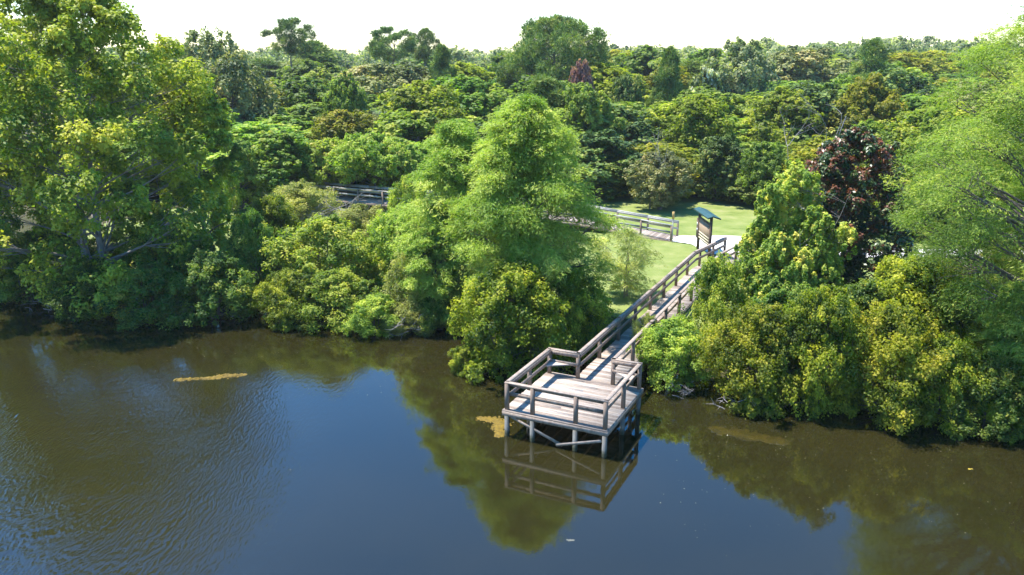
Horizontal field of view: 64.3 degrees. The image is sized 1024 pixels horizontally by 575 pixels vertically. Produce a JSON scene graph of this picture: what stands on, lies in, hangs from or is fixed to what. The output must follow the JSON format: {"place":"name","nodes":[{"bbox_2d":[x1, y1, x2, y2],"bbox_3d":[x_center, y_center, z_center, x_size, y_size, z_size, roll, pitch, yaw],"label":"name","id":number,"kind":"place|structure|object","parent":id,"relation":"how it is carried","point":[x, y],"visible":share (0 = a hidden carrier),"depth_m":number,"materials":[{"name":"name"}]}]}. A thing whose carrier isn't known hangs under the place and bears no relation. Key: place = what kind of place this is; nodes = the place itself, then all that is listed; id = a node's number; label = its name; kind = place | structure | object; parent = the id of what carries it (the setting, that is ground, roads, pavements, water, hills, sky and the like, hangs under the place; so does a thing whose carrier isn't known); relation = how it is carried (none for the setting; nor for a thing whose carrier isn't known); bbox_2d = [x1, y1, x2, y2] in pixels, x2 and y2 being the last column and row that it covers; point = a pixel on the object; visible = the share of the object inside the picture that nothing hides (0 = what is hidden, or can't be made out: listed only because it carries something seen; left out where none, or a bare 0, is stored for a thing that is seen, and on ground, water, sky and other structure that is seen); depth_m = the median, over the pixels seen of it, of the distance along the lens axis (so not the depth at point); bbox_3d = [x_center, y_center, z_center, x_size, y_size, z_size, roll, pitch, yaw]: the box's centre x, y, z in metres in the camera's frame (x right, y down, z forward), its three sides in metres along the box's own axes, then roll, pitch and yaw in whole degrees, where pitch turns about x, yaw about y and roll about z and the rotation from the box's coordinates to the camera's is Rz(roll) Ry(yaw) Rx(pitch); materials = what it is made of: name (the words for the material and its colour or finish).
{"place":"outdoors","nodes":[
{"label":"outdoors","id":0,"kind":"place"},
{"bbox_2d":[4,188,1011,422],"bbox_3d":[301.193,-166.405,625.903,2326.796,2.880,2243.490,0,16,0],"label":"ground","id":1,"kind":"structure","parent":0,"point":[27,227],"depth_m":44.91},
{"bbox_2d":[0,2,106,250],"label":"maple tree","id":2,"kind":"object","parent":1,"relation":"on","point":[20,212],"visible":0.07,"depth_m":48.81,"materials":[{"name":"green plant"}]},
{"bbox_2d":[0,0,232,317],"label":"maple tree","id":3,"kind":"object","parent":1,"relation":"on","point":[65,33],"visible":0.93,"depth_m":41.82,"materials":[{"name":"green plant"}]},
{"bbox_2d":[90,260,196,331],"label":"shrub","id":4,"kind":"object","parent":1,"relation":"on","point":[151,276],"visible":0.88,"depth_m":41.19,"materials":[{"name":"green plant"}]},
{"bbox_2d":[112,218,215,293],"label":"shrub","id":5,"kind":"object","parent":1,"relation":"on","point":[143,254],"visible":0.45,"depth_m":45.37,"materials":[{"name":"green plant"}]},
{"bbox_2d":[149,56,249,250],"bbox_3d":[-19.548,-7.547,49.623,5.894,12.610,5.662,-11,19,-34],"label":"maple tree","id":6,"kind":"object","parent":1,"relation":"on","point":[223,166],"visible":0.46,"depth_m":48.69,"materials":[{"name":"green plant"}]},
{"bbox_2d":[156,249,258,329],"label":"shrub","id":7,"kind":"object","parent":1,"relation":"on","point":[214,270],"visible":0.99,"depth_m":41.00,"materials":[{"name":"green plant"}]},
{"bbox_2d":[170,25,251,76],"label":"oak tree","id":8,"kind":"object","parent":1,"relation":"on","point":[209,47],"visible":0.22,"depth_m":106.30,"materials":[{"name":"green plant"}]},
{"bbox_2d":[187,50,282,123],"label":"oak tree","id":9,"kind":"object","parent":1,"relation":"on","point":[230,70],"visible":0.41,"depth_m":80.70,"materials":[{"name":"green plant"}]},
{"bbox_2d":[219,203,281,290],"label":"shrub","id":10,"kind":"object","parent":1,"relation":"on","point":[255,231],"visible":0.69,"depth_m":44.34,"materials":[{"name":"green plant"}]},
{"bbox_2d":[238,194,307,268],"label":"shrub","id":11,"kind":"object","parent":1,"relation":"on","point":[277,214],"visible":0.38,"depth_m":48.77,"materials":[{"name":"green plant"}]},
{"bbox_2d":[242,75,330,110],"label":"oak tree","id":12,"kind":"object","parent":1,"relation":"on","point":[303,90],"visible":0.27,"depth_m":88.78,"materials":[{"name":"green plant"}]},
{"bbox_2d":[258,16,317,66],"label":"pine tree","id":13,"kind":"object","parent":1,"relation":"on","point":[289,36],"visible":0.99,"depth_m":133.31,"materials":[{"name":"green plant"}]},
{"bbox_2d":[271,39,347,77],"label":"pine tree","id":14,"kind":"object","parent":1,"relation":"on","point":[321,54],"visible":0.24,"depth_m":145.00,"materials":[{"name":"green plant"}]},
{"bbox_2d":[269,58,363,90],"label":"oak tree","id":15,"kind":"object","parent":1,"relation":"on","point":[325,73],"visible":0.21,"depth_m":116.96,"materials":[{"name":"green plant"}]},
{"bbox_2d":[259,212,391,305],"bbox_3d":[-10.154,-1.665,44.705,6.856,4.827,6.900,14,21,40],"label":"shrub","id":16,"kind":"object","parent":1,"relation":"on","point":[304,253],"visible":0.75,"depth_m":43.25,"materials":[{"name":"green plant"}]},
{"bbox_2d":[320,203,385,268],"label":"shrub","id":17,"kind":"object","parent":1,"relation":"on","point":[360,214],"visible":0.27,"depth_m":49.12,"materials":[{"name":"green plant"}]},
{"bbox_2d":[339,292,408,337],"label":"shrub","id":18,"kind":"object","parent":1,"relation":"on","point":[377,304],"visible":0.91,"depth_m":39.38,"materials":[{"name":"green plant"}]},
{"bbox_2d":[333,60,434,95],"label":"tree","id":19,"kind":"object","parent":1,"relation":"on","point":[388,77],"visible":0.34,"depth_m":109.62,"materials":[{"name":"green plant"}]},
{"bbox_2d":[364,25,419,65],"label":"pine tree","id":20,"kind":"object","parent":1,"relation":"on","point":[377,42],"visible":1,"depth_m":134.75,"materials":[{"name":"green plant"}]},
{"bbox_2d":[387,173,427,223],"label":"shrub","id":21,"kind":"object","parent":1,"relation":"on","point":[403,193],"visible":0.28,"depth_m":52.94,"materials":[{"name":"green plant"}]},
{"bbox_2d":[381,303,437,337],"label":"shrub","id":22,"kind":"object","parent":1,"relation":"on","point":[412,319],"visible":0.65,"depth_m":39.64,"materials":[{"name":"green plant"}]},
{"bbox_2d":[382,139,439,184],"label":"tree","id":23,"kind":"object","parent":1,"relation":"on","point":[419,156],"visible":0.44,"depth_m":67.98,"materials":[{"name":"green plant"}]},
{"bbox_2d":[381,249,464,333],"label":"shrub","id":24,"kind":"object","parent":1,"relation":"on","point":[393,274],"visible":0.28,"depth_m":40.51,"materials":[{"name":"green plant"}]},
{"bbox_2d":[408,26,440,65],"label":"pine tree","id":25,"kind":"object","parent":1,"relation":"on","point":[427,39],"visible":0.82,"depth_m":141.19,"materials":[{"name":"green plant"}]},
{"bbox_2d":[396,222,474,328],"bbox_3d":[-3.616,-0.633,40.779,4.322,5.463,4.593,0,16,0],"label":"cypress tree","id":26,"kind":"object","parent":1,"relation":"on","point":[446,271],"visible":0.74,"depth_m":39.68,"materials":[{"name":"green plant"}]},
{"bbox_2d":[428,43,457,84],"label":"pine tree","id":27,"kind":"object","parent":1,"relation":"on","point":[441,59],"visible":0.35,"depth_m":107.23,"materials":[{"name":"green plant"}]},
{"bbox_2d":[412,291,474,336],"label":"shrub","id":28,"kind":"object","parent":1,"relation":"on","point":[427,307],"visible":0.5,"depth_m":39.65,"materials":[{"name":"green plant"}]},
{"bbox_2d":[385,118,513,307],"bbox_3d":[-2.639,-3.698,41.812,8.125,10.018,8.949,0,16,0],"label":"cypress tree","id":29,"kind":"object","parent":1,"relation":"on","point":[454,141],"visible":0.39,"depth_m":40.04,"materials":[{"name":"green plant"}]},
{"bbox_2d":[443,74,503,124],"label":"tree","id":30,"kind":"object","parent":1,"relation":"on","point":[473,91],"visible":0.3,"depth_m":88.85,"materials":[{"name":"green plant"}]},
{"bbox_2d":[286,181,678,241],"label":"boardwalk","id":31,"kind":"structure","parent":1,"relation":"on","point":[657,235],"depth_m":58.95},
{"bbox_2d":[447,257,580,384],"bbox_3d":[0.013,1.355,35.203,5.516,5.412,5.637,-8,18,-26],"label":"shrub","id":32,"kind":"object","parent":1,"relation":"on","point":[510,287],"visible":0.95,"depth_m":34.07,"materials":[{"name":"green plant"}]},
{"bbox_2d":[34,34,1023,73],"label":"woods","id":33,"kind":"object","parent":1,"relation":"on","point":[477,57],"visible":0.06,"depth_m":202.51,"materials":[{"name":"green plant"}]},
{"bbox_2d":[486,73,571,111],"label":"oak tree","id":34,"kind":"object","parent":1,"relation":"on","point":[498,94],"visible":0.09,"depth_m":88.58,"materials":[{"name":"green plant"}]},
{"bbox_2d":[433,93,632,301],"bbox_3d":[0.934,-3.112,37.697,9.363,11.517,8.456,0,16,0],"label":"cypress tree","id":35,"kind":"object","parent":1,"relation":"on","point":[530,158],"visible":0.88,"depth_m":35.77,"materials":[{"name":"green plant"}]},
{"bbox_2d":[508,72,576,130],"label":"pine tree","id":36,"kind":"object","parent":1,"relation":"on","point":[544,85],"visible":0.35,"depth_m":77.11,"materials":[{"name":"green plant"}]},
{"bbox_2d":[491,13,618,84],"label":"pine tree","id":37,"kind":"object","parent":1,"relation":"on","point":[557,35],"visible":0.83,"depth_m":104.14,"materials":[{"name":"green plant"}]},
{"bbox_2d":[533,265,617,364],"bbox_3d":[2.743,1.132,36.626,3.848,4.264,3.819,-8,18,-26],"label":"shrub","id":38,"kind":"object","parent":1,"relation":"on","point":[595,310],"visible":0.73,"depth_m":35.84,"materials":[{"name":"green plant"}]},
{"bbox_2d":[553,82,626,141],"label":"oak tree","id":39,"kind":"object","parent":1,"relation":"on","point":[579,108],"visible":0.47,"depth_m":75.31,"materials":[{"name":"green plant"}]},
{"bbox_2d":[564,62,654,99],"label":"tree","id":40,"kind":"object","parent":1,"relation":"on","point":[605,75],"visible":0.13,"depth_m":102.13,"materials":[{"name":"green plant"}]},
{"bbox_2d":[583,101,662,145],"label":"tree","id":41,"kind":"object","parent":1,"relation":"on","point":[634,125],"visible":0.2,"depth_m":78.60,"materials":[{"name":"green plant"}]},
{"bbox_2d":[608,73,644,106],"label":"tree","id":42,"kind":"object","parent":1,"relation":"on","point":[630,88],"visible":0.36,"depth_m":92.69,"materials":[{"name":"green plant"}]},
{"bbox_2d":[612,44,682,81],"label":"oak tree","id":43,"kind":"object","parent":1,"relation":"on","point":[640,60],"visible":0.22,"depth_m":127.19,"materials":[{"name":"green plant"}]},
{"bbox_2d":[644,45,684,106],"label":"pine tree","id":44,"kind":"object","parent":1,"relation":"on","point":[669,83],"visible":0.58,"depth_m":94.14,"materials":[{"name":"green plant"}]},
{"bbox_2d":[626,314,714,392],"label":"shrub","id":45,"kind":"object","parent":1,"relation":"on","point":[678,338],"visible":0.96,"depth_m":33.22,"materials":[{"name":"green plant"}]},
{"bbox_2d":[638,101,708,148],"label":"tree","id":46,"kind":"object","parent":1,"relation":"on","point":[663,120],"visible":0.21,"depth_m":83.38,"materials":[{"name":"green plant"}]},
{"bbox_2d":[659,93,742,177],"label":"tree","id":47,"kind":"object","parent":1,"relation":"on","point":[699,112],"visible":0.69,"depth_m":76.00,"materials":[{"name":"green plant"}]},
{"bbox_2d":[653,85,753,134],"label":"oak tree","id":48,"kind":"object","parent":1,"relation":"on","point":[709,91],"visible":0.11,"depth_m":90.83,"materials":[{"name":"green plant"}]},
{"bbox_2d":[673,250,750,351],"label":"shrub","id":49,"kind":"object","parent":1,"relation":"on","point":[717,278],"visible":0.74,"depth_m":35.38,"materials":[{"name":"green plant"}]},
{"bbox_2d":[705,36,781,99],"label":"tree","id":50,"kind":"object","parent":1,"relation":"on","point":[740,54],"visible":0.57,"depth_m":111.86,"materials":[{"name":"green plant"}]},
{"bbox_2d":[687,298,818,419],"bbox_3d":[9.599,2.616,32.139,4.626,4.321,4.591,-10,19,-32],"label":"shrub","id":51,"kind":"object","parent":1,"relation":"on","point":[764,328],"visible":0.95,"depth_m":31.05,"materials":[{"name":"green plant"}]},
{"bbox_2d":[736,229,812,318],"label":"sapling tree","id":52,"kind":"object","parent":1,"relation":"on","point":[778,248],"visible":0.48,"depth_m":35.20,"materials":[{"name":"green plant"}]},
{"bbox_2d":[740,278,817,358],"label":"shrub","id":53,"kind":"object","parent":1,"relation":"on","point":[775,294],"visible":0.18,"depth_m":34.49,"materials":[{"name":"green plant"}]},
{"bbox_2d":[734,85,825,156],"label":"tree","id":54,"kind":"object","parent":1,"relation":"on","point":[784,97],"visible":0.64,"depth_m":80.58,"materials":[{"name":"green plant"}]},
{"bbox_2d":[738,79,854,141],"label":"tree","id":55,"kind":"object","parent":1,"relation":"on","point":[819,96],"visible":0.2,"depth_m":82.02,"materials":[{"name":"green plant"}]},
{"bbox_2d":[752,45,860,82],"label":"tree","id":56,"kind":"object","parent":1,"relation":"on","point":[794,65],"visible":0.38,"depth_m":133.51,"materials":[{"name":"green plant"}]},
{"bbox_2d":[754,282,870,421],"bbox_3d":[11.652,2.415,31.316,4.242,5.500,4.313,11,19,33],"label":"shrub","id":57,"kind":"object","parent":1,"relation":"on","point":[823,318],"visible":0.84,"depth_m":30.42,"materials":[{"name":"green plant"}]},
{"bbox_2d":[828,278,890,359],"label":"shrub","id":58,"kind":"object","parent":1,"relation":"on","point":[863,293],"visible":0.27,"depth_m":33.91,"materials":[{"name":"green plant"}]},
{"bbox_2d":[826,72,909,136],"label":"tree","id":59,"kind":"object","parent":1,"relation":"on","point":[883,105],"visible":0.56,"depth_m":78.53,"materials":[{"name":"green plant"}]},
{"bbox_2d":[843,37,893,80],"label":"pine tree","id":60,"kind":"object","parent":1,"relation":"on","point":[873,52],"visible":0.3,"depth_m":108.12,"materials":[{"name":"green plant"}]},
{"bbox_2d":[823,298,954,435],"bbox_3d":[14.239,2.860,30.558,4.548,4.843,4.648,-9,18,-29],"label":"shrub","id":61,"kind":"object","parent":1,"relation":"on","point":[895,331],"visible":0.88,"depth_m":29.48,"materials":[{"name":"green plant"}]},
{"bbox_2d":[858,66,943,96],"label":"tree","id":62,"kind":"object","parent":1,"relation":"on","point":[898,77],"visible":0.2,"depth_m":96.95,"materials":[{"name":"green plant"}]},
{"bbox_2d":[886,52,948,80],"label":"tree","id":63,"kind":"object","parent":1,"relation":"on","point":[910,60],"visible":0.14,"depth_m":138.61,"materials":[{"name":"green plant"}]},
{"bbox_2d":[880,105,992,178],"bbox_3d":[33.557,-10.203,65.728,9.595,8.772,9.581,0,16,0],"label":"tree","id":64,"kind":"object","parent":1,"relation":"on","point":[915,121],"visible":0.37,"depth_m":64.63,"materials":[{"name":"green plant"}]},
{"bbox_2d":[896,49,983,75],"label":"tree","id":65,"kind":"object","parent":1,"relation":"on","point":[936,57],"visible":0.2,"depth_m":169.47,"materials":[{"name":"green plant"}]},
{"bbox_2d":[881,1,1023,360],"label":"cypress tree","id":66,"kind":"object","parent":1,"relation":"on","point":[945,192],"visible":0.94,"depth_m":30.29,"materials":[{"name":"green plant"}]},
{"bbox_2d":[904,331,1004,440],"bbox_3d":[16.163,3.515,30.055,3.380,3.653,3.354,0,16,1],"label":"shrub","id":67,"kind":"object","parent":1,"relation":"on","point":[961,366],"visible":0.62,"depth_m":29.30,"materials":[{"name":"green plant"}]},
{"bbox_2d":[926,80,1020,120],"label":"tree","id":68,"kind":"object","parent":1,"relation":"on","point":[985,86],"visible":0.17,"depth_m":89.30,"materials":[{"name":"green plant"}]},
{"bbox_2d":[943,350,1023,441],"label":"shrub","id":69,"kind":"object","parent":1,"relation":"on","point":[1001,368],"visible":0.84,"depth_m":28.79,"materials":[{"name":"green plant"}]},
{"bbox_2d":[979,363,1023,444],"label":"shrub","id":70,"kind":"object","parent":1,"relation":"on","point":[1016,433],"visible":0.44,"depth_m":28.80,"materials":[{"name":"green plant"}]},
{"bbox_2d":[0,286,1023,574],"bbox_3d":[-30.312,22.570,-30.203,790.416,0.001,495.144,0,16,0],"label":"water","id":71,"kind":"structure","parent":0,"point":[320,452],"depth_m":26.64,"materials":[{"name":"liquid"}]},
{"bbox_2d":[0,254,55,303],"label":"shrub","id":72,"kind":"object","parent":71,"relation":"in","point":[6,296],"visible":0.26,"depth_m":44.78,"materials":[{"name":"green plant"}]},
{"bbox_2d":[37,254,121,321],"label":"shrub","id":73,"kind":"object","parent":71,"relation":"in","point":[56,302],"visible":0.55,"depth_m":42.02,"materials":[{"name":"green plant"}]},
{"bbox_2d":[242,267,342,332],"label":"shrub","id":74,"kind":"object","parent":71,"relation":"in","point":[282,304],"visible":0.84,"depth_m":40.79,"materials":[{"name":"green plant"}]},
{"bbox_2d":[295,267,381,334],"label":"shrub","id":75,"kind":"object","parent":71,"relation":"in","point":[338,289],"visible":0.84,"depth_m":40.54,"materials":[{"name":"green plant"}]},
{"bbox_2d":[447,340,495,377],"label":"shrub","id":76,"kind":"object","parent":71,"relation":"in","point":[458,352],"visible":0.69,"depth_m":34.83,"materials":[{"name":"green plant"}]},
{"bbox_2d":[502,237,747,457],"bbox_3d":[7.452,1.924,40.383,3.983,3.685,27.583,8,18,25],"label":"fishing dock","id":77,"kind":"object","parent":71,"relation":"in","point":[598,396],"visible":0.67,"depth_m":30.91,"materials":[{"name":"wood"}]},
{"bbox_2d":[706,426,789,445],"bbox_3d":[8.553,5.335,29.455,2.974,0.018,1.071,8,18,26],"label":"algae mat","id":78,"kind":"object","parent":71,"relation":"on","point":[736,432],"visible":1,"depth_m":29.40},
{"bbox_2d":[968,279,1023,396],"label":"cypress tree","id":79,"kind":"object","parent":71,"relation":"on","point":[1004,343],"visible":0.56,"depth_m":29.68,"materials":[{"name":"green plant"}]},
{"bbox_2d":[0,0,1023,54],"label":"sky","id":80,"kind":"structure","parent":0,"point":[483,25],"materials":[{"name":"white"}]},
{"bbox_2d":[86,180,1023,361],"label":"lawn","id":81,"kind":"structure","parent":0,"point":[736,218],"depth_m":59.18,"materials":[{"name":"green plant"}]},
{"bbox_2d":[209,137,270,210],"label":"tree","id":82,"kind":"object","parent":81,"relation":"on","point":[245,165],"visible":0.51,"depth_m":65.32,"materials":[{"name":"green plant"}]},
{"bbox_2d":[198,121,310,200],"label":"tree","id":83,"kind":"object","parent":81,"relation":"on","point":[247,129],"visible":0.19,"depth_m":71.61,"materials":[{"name":"green plant"}]},
{"bbox_2d":[231,130,331,200],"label":"tree","id":84,"kind":"object","parent":81,"relation":"on","point":[278,171],"visible":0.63,"depth_m":66.59,"materials":[{"name":"green plant"}]},
{"bbox_2d":[270,179,343,227],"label":"shrub","id":85,"kind":"object","parent":81,"relation":"on","point":[301,189],"visible":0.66,"depth_m":58.98,"materials":[{"name":"green plant"}]},
{"bbox_2d":[289,137,365,191],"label":"tree","id":86,"kind":"object","parent":81,"relation":"on","point":[326,145],"visible":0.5,"depth_m":67.86,"materials":[{"name":"green plant"}]},
{"bbox_2d":[311,71,369,127],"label":"tree","id":87,"kind":"object","parent":81,"relation":"on","point":[345,93],"visible":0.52,"depth_m":79.28,"materials":[{"name":"green plant"}]},
{"bbox_2d":[304,109,386,189],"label":"tree","id":88,"kind":"object","parent":81,"relation":"on","point":[340,123],"visible":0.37,"depth_m":74.12,"materials":[{"name":"green plant"}]},
{"bbox_2d":[323,132,419,198],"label":"tree","id":89,"kind":"object","parent":81,"relation":"on","point":[370,161],"visible":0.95,"depth_m":66.69,"materials":[{"name":"green plant"}]},
{"bbox_2d":[356,206,414,291],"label":"shrub","id":90,"kind":"object","parent":81,"relation":"on","point":[382,235],"visible":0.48,"depth_m":44.78,"materials":[{"name":"green plant"}]},
{"bbox_2d":[350,108,447,190],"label":"tree","id":91,"kind":"object","parent":81,"relation":"on","point":[417,124],"visible":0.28,"depth_m":74.28,"materials":[{"name":"green plant"}]},
{"bbox_2d":[376,80,470,141],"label":"tree","id":92,"kind":"object","parent":81,"relation":"on","point":[420,95],"visible":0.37,"depth_m":78.53,"materials":[{"name":"green plant"}]},
{"bbox_2d":[553,128,650,199],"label":"tree","id":93,"kind":"object","parent":81,"relation":"on","point":[594,149],"visible":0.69,"depth_m":69.96,"materials":[{"name":"green plant"}]},
{"bbox_2d":[587,226,667,299],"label":"willow tree","id":94,"kind":"object","parent":81,"relation":"on","point":[626,267],"visible":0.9,"depth_m":42.19,"materials":[{"name":"green plant"}]},
{"bbox_2d":[606,141,701,198],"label":"tree","id":95,"kind":"object","parent":81,"relation":"on","point":[643,148],"visible":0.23,"depth_m":70.60,"materials":[{"name":"green plant"}]},
{"bbox_2d":[622,150,695,209],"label":"tree","id":96,"kind":"object","parent":81,"relation":"on","point":[659,198],"visible":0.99,"depth_m":65.22,"materials":[{"name":"green plant"}]},
{"bbox_2d":[690,133,748,201],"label":"tree","id":97,"kind":"object","parent":81,"relation":"on","point":[720,147],"visible":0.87,"depth_m":68.75,"materials":[{"name":"green plant"}]},
{"bbox_2d":[735,141,788,204],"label":"tree","id":98,"kind":"object","parent":81,"relation":"on","point":[765,157],"visible":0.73,"depth_m":65.48,"materials":[{"name":"green plant"}]},
{"bbox_2d":[733,183,793,313],"bbox_3d":[11.480,-1.178,37.214,3.000,7.330,3.013,0,16,0],"label":"sapling tree","id":99,"kind":"object","parent":81,"relation":"on","point":[756,229],"visible":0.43,"depth_m":36.26,"materials":[{"name":"green plant"}]},
{"bbox_2d":[737,159,849,286],"bbox_3d":[12.806,-1.778,37.602,3.946,8.176,4.033,-4,17,-15],"label":"sapling tree","id":100,"kind":"object","parent":81,"relation":"on","point":[795,182],"visible":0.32,"depth_m":36.65,"materials":[{"name":"green plant"}]},
{"bbox_2d":[782,204,857,290],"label":"sapling tree","id":101,"kind":"object","parent":81,"relation":"on","point":[820,224],"visible":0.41,"depth_m":35.60,"materials":[{"name":"green plant"}]},
{"bbox_2d":[786,126,922,310],"bbox_3d":[16.529,-3.037,39.492,6.478,9.478,6.678,0,16,0],"label":"magnolia tree","id":102,"kind":"object","parent":81,"relation":"on","point":[836,169],"visible":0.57,"depth_m":38.15,"materials":[{"name":"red plant"}]},
{"bbox_2d":[864,254,987,349],"bbox_3d":[17.395,0.869,34.983,5.355,4.749,5.240,2,16,7],"label":"shrub","id":103,"kind":"object","parent":81,"relation":"on","point":[917,289],"visible":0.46,"depth_m":33.97,"materials":[{"name":"green plant"}]},
{"bbox_2d":[918,281,993,352],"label":"shrub","id":104,"kind":"object","parent":81,"relation":"on","point":[958,330],"visible":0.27,"depth_m":32.89,"materials":[{"name":"green plant"}]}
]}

